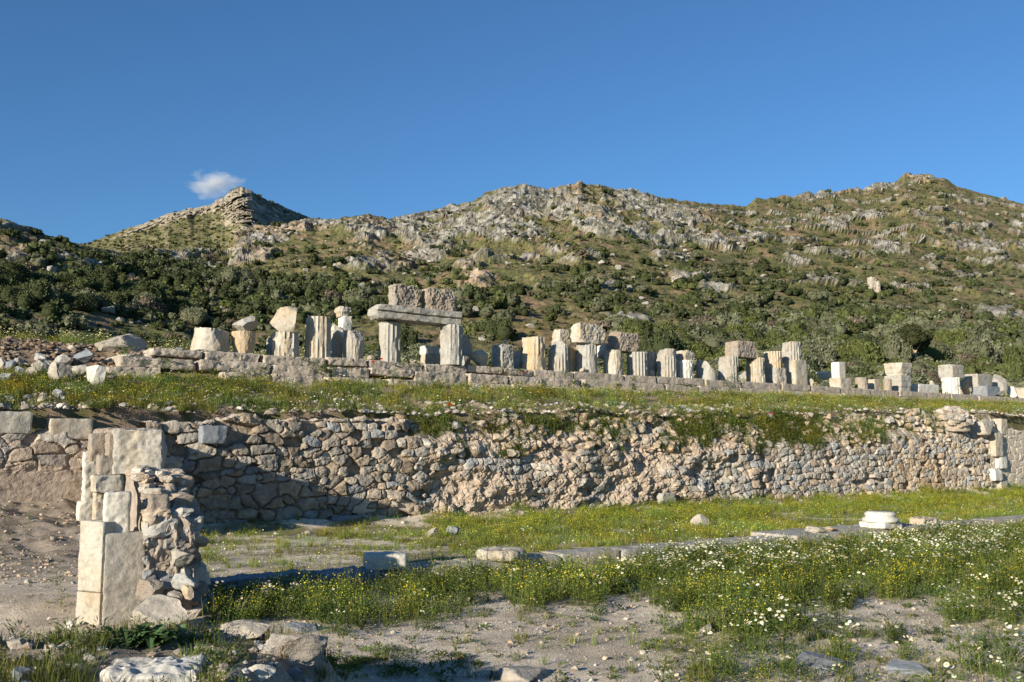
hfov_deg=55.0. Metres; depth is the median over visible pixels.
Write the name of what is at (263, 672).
foreground rock
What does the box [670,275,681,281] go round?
round cairn
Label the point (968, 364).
bush
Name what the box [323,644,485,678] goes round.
green weeds
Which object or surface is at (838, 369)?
marble block
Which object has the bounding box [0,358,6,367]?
tumbled rock
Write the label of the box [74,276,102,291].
bush
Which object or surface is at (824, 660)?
sunken rock
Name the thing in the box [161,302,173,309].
bush
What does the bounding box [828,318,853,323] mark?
bush
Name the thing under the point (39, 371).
terrace mustard
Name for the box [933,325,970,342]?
bush
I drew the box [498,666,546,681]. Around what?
sunken rock
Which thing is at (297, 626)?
foreground rock
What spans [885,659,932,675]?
sunken rock
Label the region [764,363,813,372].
bush
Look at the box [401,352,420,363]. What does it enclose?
bush
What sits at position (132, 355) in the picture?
tumbled rock
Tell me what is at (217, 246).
scrub
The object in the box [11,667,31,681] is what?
foreground rock
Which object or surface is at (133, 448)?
marble block
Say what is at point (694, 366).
bush
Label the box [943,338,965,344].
bush
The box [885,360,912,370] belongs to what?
bush
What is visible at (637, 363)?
column drum
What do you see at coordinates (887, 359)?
bush
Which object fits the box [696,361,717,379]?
column drum
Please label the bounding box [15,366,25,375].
tumbled rock
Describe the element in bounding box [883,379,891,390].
column drum
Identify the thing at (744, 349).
marble block
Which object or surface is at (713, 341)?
bush
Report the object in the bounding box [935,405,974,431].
rubble crag
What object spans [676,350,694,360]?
capital
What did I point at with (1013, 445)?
ashlar wall
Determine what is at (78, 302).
bush
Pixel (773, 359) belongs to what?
column drum
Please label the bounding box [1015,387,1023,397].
marble block
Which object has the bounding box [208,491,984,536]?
wall foot rubble
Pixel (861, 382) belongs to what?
column drum
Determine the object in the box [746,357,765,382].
column drum
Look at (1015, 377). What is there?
bush
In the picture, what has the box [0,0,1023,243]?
sky
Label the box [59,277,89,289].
bush
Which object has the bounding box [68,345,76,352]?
tumbled rock
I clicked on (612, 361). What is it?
column drum
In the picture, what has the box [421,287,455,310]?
marble block
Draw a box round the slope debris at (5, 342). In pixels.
[0,335,155,378]
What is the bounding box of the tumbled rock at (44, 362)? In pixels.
[31,358,50,372]
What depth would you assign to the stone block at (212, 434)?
27.25 m
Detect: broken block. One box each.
[270,306,297,332]
[331,323,342,335]
[461,335,471,365]
[513,350,521,368]
[597,343,607,359]
[960,377,971,394]
[1007,386,1017,397]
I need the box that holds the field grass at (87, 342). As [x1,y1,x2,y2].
[0,333,1008,396]
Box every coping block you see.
[0,411,32,433]
[47,418,92,438]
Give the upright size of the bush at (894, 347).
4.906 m
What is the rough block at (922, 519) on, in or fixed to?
on the stone kerb
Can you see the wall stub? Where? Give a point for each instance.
(100, 479)
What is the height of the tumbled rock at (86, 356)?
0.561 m
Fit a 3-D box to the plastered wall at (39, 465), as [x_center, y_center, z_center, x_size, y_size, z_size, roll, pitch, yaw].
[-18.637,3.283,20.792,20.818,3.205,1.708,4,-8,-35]
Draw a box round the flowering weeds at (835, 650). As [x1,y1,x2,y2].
[656,527,1023,681]
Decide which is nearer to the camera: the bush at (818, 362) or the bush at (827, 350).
the bush at (818, 362)
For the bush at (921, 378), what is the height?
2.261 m
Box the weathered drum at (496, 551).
[475,546,526,560]
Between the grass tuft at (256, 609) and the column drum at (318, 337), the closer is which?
the grass tuft at (256, 609)
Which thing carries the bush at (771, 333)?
on the hills at (492, 250)
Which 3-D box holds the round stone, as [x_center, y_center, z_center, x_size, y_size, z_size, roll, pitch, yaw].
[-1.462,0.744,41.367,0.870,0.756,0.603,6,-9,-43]
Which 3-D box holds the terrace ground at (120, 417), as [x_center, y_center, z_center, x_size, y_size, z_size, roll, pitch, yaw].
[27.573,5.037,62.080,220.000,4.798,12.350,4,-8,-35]
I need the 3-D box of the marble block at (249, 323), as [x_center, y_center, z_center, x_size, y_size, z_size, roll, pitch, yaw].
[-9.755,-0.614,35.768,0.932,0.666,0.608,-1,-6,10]
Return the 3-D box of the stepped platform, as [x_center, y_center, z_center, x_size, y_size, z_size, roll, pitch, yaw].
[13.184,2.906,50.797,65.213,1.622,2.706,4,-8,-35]
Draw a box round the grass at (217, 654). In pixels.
[0,614,255,681]
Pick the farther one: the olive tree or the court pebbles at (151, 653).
the olive tree
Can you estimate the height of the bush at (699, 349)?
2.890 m
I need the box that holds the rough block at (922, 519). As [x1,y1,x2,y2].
[909,516,937,523]
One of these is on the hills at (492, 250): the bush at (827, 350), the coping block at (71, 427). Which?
the bush at (827, 350)
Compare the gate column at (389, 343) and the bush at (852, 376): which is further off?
the bush at (852, 376)
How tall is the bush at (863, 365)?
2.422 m
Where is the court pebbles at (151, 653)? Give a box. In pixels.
[1,560,1023,681]
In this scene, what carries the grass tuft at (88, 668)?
on the ground at (46, 529)
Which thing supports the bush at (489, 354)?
on the hills at (492, 250)
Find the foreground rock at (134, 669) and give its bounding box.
[100,654,205,681]
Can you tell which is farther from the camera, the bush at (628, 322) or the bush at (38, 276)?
the bush at (38, 276)
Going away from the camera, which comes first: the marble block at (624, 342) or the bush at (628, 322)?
the marble block at (624, 342)
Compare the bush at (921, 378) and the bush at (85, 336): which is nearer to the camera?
the bush at (85, 336)
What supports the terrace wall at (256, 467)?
on the ground at (46, 529)
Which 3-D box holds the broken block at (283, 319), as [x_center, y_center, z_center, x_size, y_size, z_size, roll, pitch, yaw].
[-8.492,-0.795,36.709,1.009,1.017,0.706,0,-6,0]
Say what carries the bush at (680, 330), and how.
on the hills at (492, 250)
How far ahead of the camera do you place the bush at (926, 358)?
119.94 m
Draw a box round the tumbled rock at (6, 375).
[0,373,15,380]
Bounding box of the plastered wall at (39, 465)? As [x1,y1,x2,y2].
[0,429,87,504]
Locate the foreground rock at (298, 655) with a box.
[260,633,327,667]
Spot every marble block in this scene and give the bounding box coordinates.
[103,491,131,532]
[112,428,166,474]
[190,327,229,351]
[232,316,257,330]
[331,330,342,357]
[338,316,351,331]
[388,284,420,307]
[420,345,439,354]
[420,353,439,364]
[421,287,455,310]
[492,344,513,367]
[568,347,576,371]
[570,322,605,345]
[607,331,638,352]
[724,340,758,358]
[784,360,807,384]
[829,378,851,387]
[831,362,845,377]
[868,379,879,389]
[938,364,963,378]
[965,374,992,386]
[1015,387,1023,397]
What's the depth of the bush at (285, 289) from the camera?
178.61 m
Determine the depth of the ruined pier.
13.78 m
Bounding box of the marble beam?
[911,384,938,392]
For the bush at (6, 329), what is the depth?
38.40 m
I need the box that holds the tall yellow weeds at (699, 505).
[431,481,1023,536]
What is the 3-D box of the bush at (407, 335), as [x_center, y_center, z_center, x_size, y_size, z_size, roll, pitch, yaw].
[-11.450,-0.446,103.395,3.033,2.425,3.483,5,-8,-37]
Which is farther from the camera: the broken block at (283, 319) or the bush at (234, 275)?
the bush at (234, 275)
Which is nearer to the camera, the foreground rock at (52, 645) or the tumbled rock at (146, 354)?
the foreground rock at (52, 645)
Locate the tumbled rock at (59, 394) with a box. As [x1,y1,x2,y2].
[52,389,64,398]
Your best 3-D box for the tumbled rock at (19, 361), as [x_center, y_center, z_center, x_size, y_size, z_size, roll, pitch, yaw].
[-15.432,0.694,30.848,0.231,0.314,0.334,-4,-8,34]
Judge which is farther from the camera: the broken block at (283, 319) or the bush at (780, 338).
the bush at (780, 338)
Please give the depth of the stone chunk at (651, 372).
47.22 m
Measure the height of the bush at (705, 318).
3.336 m
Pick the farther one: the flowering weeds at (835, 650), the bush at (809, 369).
the bush at (809, 369)
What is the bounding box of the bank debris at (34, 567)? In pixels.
[0,499,79,586]
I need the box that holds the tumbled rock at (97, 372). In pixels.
[86,365,105,383]
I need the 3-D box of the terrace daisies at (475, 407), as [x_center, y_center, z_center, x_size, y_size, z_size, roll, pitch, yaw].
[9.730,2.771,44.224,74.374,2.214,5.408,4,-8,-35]
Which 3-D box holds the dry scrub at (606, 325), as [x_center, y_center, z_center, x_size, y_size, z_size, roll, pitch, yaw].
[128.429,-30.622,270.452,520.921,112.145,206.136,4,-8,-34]
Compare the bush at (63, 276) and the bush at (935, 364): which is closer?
the bush at (935, 364)
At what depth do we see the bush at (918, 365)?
111.60 m
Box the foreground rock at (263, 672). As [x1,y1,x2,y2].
[248,664,275,681]
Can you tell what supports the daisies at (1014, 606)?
on the ground at (46, 529)
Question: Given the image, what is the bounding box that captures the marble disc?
[992,374,1007,396]
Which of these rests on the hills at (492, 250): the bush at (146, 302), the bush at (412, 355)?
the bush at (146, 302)
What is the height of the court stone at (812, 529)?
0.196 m
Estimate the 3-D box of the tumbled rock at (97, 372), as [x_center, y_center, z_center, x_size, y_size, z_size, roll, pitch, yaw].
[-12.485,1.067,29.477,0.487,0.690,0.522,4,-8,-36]
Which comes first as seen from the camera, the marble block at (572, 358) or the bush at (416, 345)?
the marble block at (572, 358)
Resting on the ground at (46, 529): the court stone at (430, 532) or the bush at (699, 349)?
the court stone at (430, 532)
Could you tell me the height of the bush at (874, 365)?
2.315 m
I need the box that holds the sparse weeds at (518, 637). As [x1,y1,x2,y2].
[320,546,1020,681]
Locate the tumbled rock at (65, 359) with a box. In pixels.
[54,354,71,364]
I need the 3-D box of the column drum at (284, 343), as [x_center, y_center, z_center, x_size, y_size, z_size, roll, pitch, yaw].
[-8.478,0.132,36.759,1.055,0.969,1.045,0,-6,0]
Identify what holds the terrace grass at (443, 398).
on the terrace ground at (120, 417)
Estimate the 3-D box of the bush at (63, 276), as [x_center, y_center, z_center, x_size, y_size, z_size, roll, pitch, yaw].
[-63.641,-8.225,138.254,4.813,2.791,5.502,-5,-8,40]
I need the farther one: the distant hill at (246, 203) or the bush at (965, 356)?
the distant hill at (246, 203)
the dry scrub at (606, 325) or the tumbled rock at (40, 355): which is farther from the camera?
the dry scrub at (606, 325)
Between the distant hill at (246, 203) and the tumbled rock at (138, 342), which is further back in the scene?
the distant hill at (246, 203)
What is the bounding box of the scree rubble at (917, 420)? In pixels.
[389,408,979,465]
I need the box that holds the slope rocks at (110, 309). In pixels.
[20,184,1023,384]
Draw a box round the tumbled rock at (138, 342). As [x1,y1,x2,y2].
[94,334,146,353]
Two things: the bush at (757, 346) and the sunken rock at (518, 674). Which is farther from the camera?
the bush at (757, 346)
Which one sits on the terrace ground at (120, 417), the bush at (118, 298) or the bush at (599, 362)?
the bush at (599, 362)
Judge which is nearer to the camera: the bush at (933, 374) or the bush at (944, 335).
the bush at (933, 374)
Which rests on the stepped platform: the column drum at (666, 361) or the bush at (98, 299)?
the column drum at (666, 361)
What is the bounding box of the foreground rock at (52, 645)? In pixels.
[43,643,57,651]
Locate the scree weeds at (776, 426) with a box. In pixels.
[386,400,984,462]
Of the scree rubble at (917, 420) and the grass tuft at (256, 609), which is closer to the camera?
the grass tuft at (256, 609)
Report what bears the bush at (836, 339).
on the hills at (492, 250)
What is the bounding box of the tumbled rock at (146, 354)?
[144,351,153,357]
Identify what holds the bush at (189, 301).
on the hills at (492, 250)
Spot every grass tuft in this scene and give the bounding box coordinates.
[48,651,119,681]
[172,638,211,657]
[197,607,250,624]
[230,600,272,619]
[274,624,320,660]
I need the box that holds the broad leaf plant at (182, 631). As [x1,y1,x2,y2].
[152,624,187,636]
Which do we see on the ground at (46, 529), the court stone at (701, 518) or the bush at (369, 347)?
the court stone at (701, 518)
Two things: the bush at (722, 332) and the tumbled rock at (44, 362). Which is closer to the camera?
the tumbled rock at (44, 362)
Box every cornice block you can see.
[884,362,911,375]
[884,375,911,390]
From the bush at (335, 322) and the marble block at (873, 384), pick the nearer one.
the marble block at (873, 384)
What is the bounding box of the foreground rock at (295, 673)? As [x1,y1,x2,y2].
[287,666,302,681]
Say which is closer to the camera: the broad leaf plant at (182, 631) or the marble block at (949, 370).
the broad leaf plant at (182, 631)
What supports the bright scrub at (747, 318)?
on the hills at (492, 250)
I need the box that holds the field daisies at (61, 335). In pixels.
[0,321,1007,396]
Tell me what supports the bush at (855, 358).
on the hills at (492, 250)
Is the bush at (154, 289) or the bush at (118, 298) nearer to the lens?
the bush at (118, 298)
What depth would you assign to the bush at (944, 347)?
133.44 m
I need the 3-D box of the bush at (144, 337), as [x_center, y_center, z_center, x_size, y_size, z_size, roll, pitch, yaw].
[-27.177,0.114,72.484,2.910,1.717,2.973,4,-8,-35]
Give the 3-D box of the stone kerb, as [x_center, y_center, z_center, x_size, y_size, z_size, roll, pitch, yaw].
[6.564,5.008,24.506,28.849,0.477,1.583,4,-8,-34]
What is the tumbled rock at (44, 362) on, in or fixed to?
on the terrace ground at (120, 417)
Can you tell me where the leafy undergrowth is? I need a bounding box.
[196,520,1023,681]
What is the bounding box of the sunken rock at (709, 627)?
[698,623,711,634]
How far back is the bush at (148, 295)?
141.82 m
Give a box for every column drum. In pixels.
[231,331,255,353]
[271,331,298,356]
[304,316,330,357]
[342,330,364,358]
[521,336,545,369]
[548,340,568,371]
[576,343,597,372]
[603,349,622,374]
[627,352,647,375]
[647,351,656,376]
[656,348,676,376]
[676,360,693,377]
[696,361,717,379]
[718,355,738,380]
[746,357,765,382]
[764,351,782,368]
[764,368,786,383]
[782,341,800,362]
[855,377,867,388]
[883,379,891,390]
[941,377,960,393]
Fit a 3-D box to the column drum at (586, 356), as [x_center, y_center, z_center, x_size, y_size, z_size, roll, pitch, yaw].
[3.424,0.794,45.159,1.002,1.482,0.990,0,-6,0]
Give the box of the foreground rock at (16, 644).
[6,637,25,649]
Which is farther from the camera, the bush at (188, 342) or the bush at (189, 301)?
the bush at (189, 301)
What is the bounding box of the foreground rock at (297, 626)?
[286,622,320,633]
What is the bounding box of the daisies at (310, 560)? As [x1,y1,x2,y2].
[201,496,1023,577]
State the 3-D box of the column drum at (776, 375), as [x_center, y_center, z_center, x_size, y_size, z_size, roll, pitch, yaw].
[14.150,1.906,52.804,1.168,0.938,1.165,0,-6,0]
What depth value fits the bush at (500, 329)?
114.40 m
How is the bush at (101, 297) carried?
on the hills at (492, 250)
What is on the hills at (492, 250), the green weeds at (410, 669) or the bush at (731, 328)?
the bush at (731, 328)
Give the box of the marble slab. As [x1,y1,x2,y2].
[971,386,999,395]
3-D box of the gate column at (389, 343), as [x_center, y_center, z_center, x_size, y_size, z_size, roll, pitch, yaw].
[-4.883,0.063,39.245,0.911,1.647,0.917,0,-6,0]
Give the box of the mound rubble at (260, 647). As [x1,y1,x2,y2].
[0,630,319,681]
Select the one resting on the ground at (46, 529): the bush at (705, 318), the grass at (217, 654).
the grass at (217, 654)
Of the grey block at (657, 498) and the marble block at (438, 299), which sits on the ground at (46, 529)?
the grey block at (657, 498)
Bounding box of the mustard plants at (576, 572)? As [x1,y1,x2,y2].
[207,514,1023,633]
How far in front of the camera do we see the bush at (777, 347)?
104.08 m
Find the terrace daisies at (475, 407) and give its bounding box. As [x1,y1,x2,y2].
[0,367,1023,416]
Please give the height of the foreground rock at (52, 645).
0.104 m
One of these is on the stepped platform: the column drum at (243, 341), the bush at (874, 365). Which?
the column drum at (243, 341)
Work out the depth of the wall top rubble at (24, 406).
32.72 m
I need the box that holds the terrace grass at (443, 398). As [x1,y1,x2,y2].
[0,365,1023,417]
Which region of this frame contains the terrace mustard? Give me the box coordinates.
[0,363,1023,416]
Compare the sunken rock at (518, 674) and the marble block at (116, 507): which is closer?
the sunken rock at (518, 674)
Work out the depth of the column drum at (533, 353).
43.09 m
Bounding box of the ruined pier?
[76,465,210,628]
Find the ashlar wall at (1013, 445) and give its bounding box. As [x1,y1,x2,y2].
[974,413,1023,489]
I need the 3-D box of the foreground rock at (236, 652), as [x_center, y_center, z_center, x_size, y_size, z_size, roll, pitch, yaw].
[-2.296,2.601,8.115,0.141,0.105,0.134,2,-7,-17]
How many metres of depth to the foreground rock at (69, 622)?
13.37 m
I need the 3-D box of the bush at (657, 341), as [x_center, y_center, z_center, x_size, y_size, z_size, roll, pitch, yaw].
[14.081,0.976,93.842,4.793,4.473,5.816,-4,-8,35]
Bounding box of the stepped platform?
[106,347,1023,402]
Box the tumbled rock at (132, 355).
[105,353,143,359]
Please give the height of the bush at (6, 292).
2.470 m
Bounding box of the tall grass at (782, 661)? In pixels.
[197,520,1023,681]
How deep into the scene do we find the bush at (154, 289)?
145.49 m
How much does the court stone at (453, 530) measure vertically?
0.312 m
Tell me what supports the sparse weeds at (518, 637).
on the ground at (46, 529)
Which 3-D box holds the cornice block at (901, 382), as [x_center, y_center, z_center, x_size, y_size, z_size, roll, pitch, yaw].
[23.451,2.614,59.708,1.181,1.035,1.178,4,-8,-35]
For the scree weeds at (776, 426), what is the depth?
39.41 m
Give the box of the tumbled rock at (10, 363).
[4,360,16,369]
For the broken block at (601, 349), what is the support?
on the terrace ground at (120, 417)
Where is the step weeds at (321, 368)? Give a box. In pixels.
[112,343,950,393]
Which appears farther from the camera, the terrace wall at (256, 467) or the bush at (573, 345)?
the bush at (573, 345)
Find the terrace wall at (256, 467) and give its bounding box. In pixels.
[136,412,993,523]
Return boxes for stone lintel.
[367,304,462,326]
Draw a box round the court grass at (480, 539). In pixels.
[199,484,1023,577]
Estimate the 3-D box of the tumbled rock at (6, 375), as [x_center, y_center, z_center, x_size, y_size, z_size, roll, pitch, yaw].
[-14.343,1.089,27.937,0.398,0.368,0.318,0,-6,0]
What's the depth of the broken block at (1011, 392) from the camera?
66.86 m
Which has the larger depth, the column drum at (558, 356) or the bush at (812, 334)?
the bush at (812, 334)
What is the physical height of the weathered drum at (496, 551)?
0.226 m
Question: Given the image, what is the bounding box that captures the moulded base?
[859,511,901,528]
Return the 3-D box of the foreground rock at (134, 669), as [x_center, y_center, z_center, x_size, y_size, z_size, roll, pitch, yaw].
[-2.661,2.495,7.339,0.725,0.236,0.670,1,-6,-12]
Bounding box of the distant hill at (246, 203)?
[85,186,309,252]
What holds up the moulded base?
on the stone kerb
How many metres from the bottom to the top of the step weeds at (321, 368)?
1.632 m
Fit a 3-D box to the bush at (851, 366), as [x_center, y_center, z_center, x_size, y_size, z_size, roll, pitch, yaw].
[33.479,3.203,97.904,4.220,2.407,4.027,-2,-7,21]
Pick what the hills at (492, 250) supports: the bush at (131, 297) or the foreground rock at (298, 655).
the bush at (131, 297)
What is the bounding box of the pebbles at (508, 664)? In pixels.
[0,504,1021,681]
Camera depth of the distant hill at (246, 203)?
499.12 m
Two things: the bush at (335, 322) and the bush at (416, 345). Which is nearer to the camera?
the bush at (416, 345)
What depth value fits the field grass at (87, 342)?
35.72 m
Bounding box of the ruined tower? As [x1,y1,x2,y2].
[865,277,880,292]
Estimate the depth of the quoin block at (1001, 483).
51.02 m
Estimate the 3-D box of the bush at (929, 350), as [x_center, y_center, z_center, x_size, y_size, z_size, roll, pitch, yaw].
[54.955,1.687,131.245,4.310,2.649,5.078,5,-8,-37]
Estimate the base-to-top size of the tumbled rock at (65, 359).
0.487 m
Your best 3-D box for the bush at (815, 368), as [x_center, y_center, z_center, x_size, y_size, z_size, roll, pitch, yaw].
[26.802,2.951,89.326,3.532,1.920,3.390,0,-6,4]
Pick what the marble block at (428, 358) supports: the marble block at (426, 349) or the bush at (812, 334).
the marble block at (426, 349)
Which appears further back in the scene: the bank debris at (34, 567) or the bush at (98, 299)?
the bush at (98, 299)
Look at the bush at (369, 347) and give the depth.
93.79 m
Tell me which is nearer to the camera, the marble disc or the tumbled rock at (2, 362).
the tumbled rock at (2, 362)
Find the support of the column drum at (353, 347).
on the stepped platform
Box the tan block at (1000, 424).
[992,418,1007,434]
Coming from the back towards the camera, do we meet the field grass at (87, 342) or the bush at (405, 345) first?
the bush at (405, 345)
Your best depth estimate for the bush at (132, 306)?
136.21 m
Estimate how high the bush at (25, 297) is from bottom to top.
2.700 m
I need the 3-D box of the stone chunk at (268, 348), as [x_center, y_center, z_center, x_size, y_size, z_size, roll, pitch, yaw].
[-9.076,0.285,37.087,0.383,0.955,0.306,0,-6,0]
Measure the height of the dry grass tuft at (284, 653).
0.300 m
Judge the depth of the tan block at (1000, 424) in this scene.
51.92 m
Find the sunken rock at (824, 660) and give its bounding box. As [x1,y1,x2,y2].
[794,651,845,673]
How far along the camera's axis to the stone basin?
57.50 m
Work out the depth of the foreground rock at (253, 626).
8.78 m
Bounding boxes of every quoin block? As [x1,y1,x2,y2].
[986,433,1003,456]
[986,456,1006,468]
[989,468,1002,480]
[997,481,1007,488]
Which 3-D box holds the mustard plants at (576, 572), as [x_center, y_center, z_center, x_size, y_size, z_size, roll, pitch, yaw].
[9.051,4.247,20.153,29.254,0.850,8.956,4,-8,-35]
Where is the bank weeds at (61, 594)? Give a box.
[0,501,73,606]
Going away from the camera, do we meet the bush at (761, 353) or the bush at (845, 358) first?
the bush at (761, 353)
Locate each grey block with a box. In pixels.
[329,514,360,520]
[654,492,675,503]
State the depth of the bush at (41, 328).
40.17 m
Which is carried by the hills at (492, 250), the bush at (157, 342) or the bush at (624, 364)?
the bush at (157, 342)
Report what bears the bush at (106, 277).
on the hills at (492, 250)
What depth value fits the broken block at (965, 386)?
64.00 m
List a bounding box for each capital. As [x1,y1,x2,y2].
[334,306,350,317]
[551,329,570,345]
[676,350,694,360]
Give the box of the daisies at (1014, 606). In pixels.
[209,517,1023,681]
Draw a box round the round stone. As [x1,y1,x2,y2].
[468,350,487,365]
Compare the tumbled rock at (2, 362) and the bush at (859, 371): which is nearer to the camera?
the tumbled rock at (2, 362)
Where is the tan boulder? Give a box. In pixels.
[970,419,992,436]
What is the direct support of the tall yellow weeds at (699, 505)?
on the ground at (46, 529)
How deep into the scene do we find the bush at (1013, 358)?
126.80 m
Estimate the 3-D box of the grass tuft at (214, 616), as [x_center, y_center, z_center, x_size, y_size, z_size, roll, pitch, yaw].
[-4.014,3.778,13.618,0.720,0.268,0.556,0,-6,0]
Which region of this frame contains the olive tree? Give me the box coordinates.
[890,322,934,357]
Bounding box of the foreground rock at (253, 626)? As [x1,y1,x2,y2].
[219,619,271,639]
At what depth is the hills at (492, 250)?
267.06 m
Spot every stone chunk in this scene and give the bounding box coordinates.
[266,336,271,354]
[366,355,374,359]
[648,368,654,375]
[808,379,813,385]
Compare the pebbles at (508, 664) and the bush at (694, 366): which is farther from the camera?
the bush at (694, 366)
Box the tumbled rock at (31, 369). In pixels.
[24,367,37,376]
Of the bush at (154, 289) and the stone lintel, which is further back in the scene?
the bush at (154, 289)
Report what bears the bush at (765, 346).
on the hills at (492, 250)
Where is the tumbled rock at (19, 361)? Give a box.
[14,358,24,365]
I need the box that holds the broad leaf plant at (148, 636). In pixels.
[98,622,189,651]
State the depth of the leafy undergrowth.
14.91 m
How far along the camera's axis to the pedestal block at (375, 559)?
17.55 m
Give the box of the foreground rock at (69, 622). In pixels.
[64,619,75,627]
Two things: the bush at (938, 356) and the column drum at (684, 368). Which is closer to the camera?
the column drum at (684, 368)
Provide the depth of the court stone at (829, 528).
25.08 m
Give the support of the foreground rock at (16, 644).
on the ground at (46, 529)
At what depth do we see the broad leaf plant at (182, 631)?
8.45 m
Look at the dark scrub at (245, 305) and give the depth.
188.29 m
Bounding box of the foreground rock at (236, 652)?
[226,650,242,658]
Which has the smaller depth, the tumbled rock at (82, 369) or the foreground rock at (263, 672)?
the foreground rock at (263, 672)
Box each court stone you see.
[425,528,438,536]
[446,526,458,535]
[690,514,708,527]
[805,526,824,532]
[823,526,837,530]
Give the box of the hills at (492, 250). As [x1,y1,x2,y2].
[0,172,1023,395]
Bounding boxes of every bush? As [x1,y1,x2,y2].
[0,260,30,276]
[0,268,25,282]
[0,284,26,300]
[0,318,20,337]
[3,290,41,311]
[8,317,61,341]
[19,278,55,303]
[24,278,35,282]
[27,271,51,281]
[43,272,73,281]
[56,292,97,311]
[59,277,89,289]
[67,287,94,291]
[67,330,105,340]
[72,289,101,309]
[72,333,114,343]
[73,290,105,299]
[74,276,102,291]
[81,264,119,290]
[101,290,127,304]
[116,271,129,282]
[121,300,143,313]
[127,293,135,300]
[130,278,168,301]
[132,295,165,305]
[133,292,160,301]
[134,332,163,340]
[136,295,168,312]
[145,337,178,348]
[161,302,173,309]
[172,330,258,353]
[178,297,203,304]
[178,305,208,326]
[220,265,254,285]
[254,282,298,296]
[260,348,304,355]
[326,316,337,326]
[342,287,371,302]
[364,350,378,360]
[365,344,378,351]
[372,339,411,351]
[400,326,419,345]
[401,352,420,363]
[406,346,439,356]
[408,342,430,351]
[482,316,518,340]
[486,351,492,365]
[568,342,576,347]
[597,357,602,372]
[601,313,632,327]
[602,359,626,374]
[618,323,648,333]
[621,317,652,329]
[638,327,688,352]
[653,324,687,335]
[669,332,704,340]
[679,337,710,359]
[689,314,714,325]
[693,360,696,372]
[702,334,730,348]
[703,327,730,338]
[708,346,724,356]
[708,361,717,367]
[726,321,754,336]
[728,330,743,340]
[738,325,767,339]
[739,353,763,363]
[742,334,767,345]
[753,341,775,350]
[755,342,763,351]
[758,348,777,357]
[764,328,788,339]
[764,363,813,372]
[766,331,806,345]
[767,345,781,350]
[800,339,837,361]
[801,348,830,368]
[801,352,815,366]
[802,352,824,370]
[803,328,829,337]
[807,364,823,371]
[809,371,820,381]
[810,328,835,338]
[810,369,847,385]
[816,337,853,343]
[817,325,834,330]
[818,356,858,367]
[820,368,875,382]
[821,372,862,387]
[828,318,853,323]
[830,332,858,339]
[835,338,884,363]
[836,354,852,362]
[837,355,862,361]
[845,363,862,369]
[845,364,877,376]
[846,359,867,367]
[849,333,874,344]
[863,360,881,368]
[868,370,941,388]
[879,321,905,336]
[880,333,913,362]
[884,357,901,362]
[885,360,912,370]
[910,354,932,362]
[911,369,941,391]
[912,361,936,371]
[917,360,945,368]
[920,351,952,361]
[922,345,941,354]
[930,339,951,356]
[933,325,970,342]
[936,358,966,364]
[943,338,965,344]
[945,322,957,327]
[947,363,969,375]
[950,333,1001,363]
[951,352,981,366]
[957,353,991,365]
[963,362,976,368]
[976,361,1000,373]
[988,372,1022,381]
[1002,344,1023,378]
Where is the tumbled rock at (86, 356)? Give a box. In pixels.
[72,349,93,363]
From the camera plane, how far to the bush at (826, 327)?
136.53 m
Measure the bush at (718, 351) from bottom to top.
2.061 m
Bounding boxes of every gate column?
[378,322,400,362]
[440,324,462,365]
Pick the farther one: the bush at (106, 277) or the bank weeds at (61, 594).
the bush at (106, 277)
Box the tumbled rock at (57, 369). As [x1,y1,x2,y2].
[47,362,71,381]
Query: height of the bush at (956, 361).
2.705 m
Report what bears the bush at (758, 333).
on the hills at (492, 250)
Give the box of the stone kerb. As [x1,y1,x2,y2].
[208,514,1023,592]
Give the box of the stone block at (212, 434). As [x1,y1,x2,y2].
[197,425,227,443]
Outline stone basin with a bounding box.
[816,371,831,379]
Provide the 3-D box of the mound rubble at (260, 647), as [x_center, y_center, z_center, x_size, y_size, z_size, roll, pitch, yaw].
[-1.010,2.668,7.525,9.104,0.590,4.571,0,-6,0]
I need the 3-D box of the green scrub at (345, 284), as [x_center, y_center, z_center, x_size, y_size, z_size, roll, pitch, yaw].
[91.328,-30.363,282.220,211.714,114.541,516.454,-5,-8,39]
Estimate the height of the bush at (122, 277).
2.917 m
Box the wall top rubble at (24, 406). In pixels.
[0,392,1023,417]
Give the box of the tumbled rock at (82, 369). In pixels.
[72,364,87,375]
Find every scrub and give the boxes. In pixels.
[0,176,1023,396]
[0,180,1023,381]
[0,185,1023,393]
[0,196,1023,387]
[1,190,1023,365]
[80,187,302,252]
[393,186,1018,396]
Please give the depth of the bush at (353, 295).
168.66 m
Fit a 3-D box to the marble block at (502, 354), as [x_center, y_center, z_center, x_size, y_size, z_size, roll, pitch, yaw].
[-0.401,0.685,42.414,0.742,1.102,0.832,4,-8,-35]
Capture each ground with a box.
[0,338,1023,431]
[0,487,1023,681]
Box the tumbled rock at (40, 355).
[34,352,45,359]
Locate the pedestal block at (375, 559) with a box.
[363,551,406,570]
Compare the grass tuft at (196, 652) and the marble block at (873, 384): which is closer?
the grass tuft at (196, 652)
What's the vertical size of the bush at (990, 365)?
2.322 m
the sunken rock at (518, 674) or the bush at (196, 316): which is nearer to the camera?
the sunken rock at (518, 674)

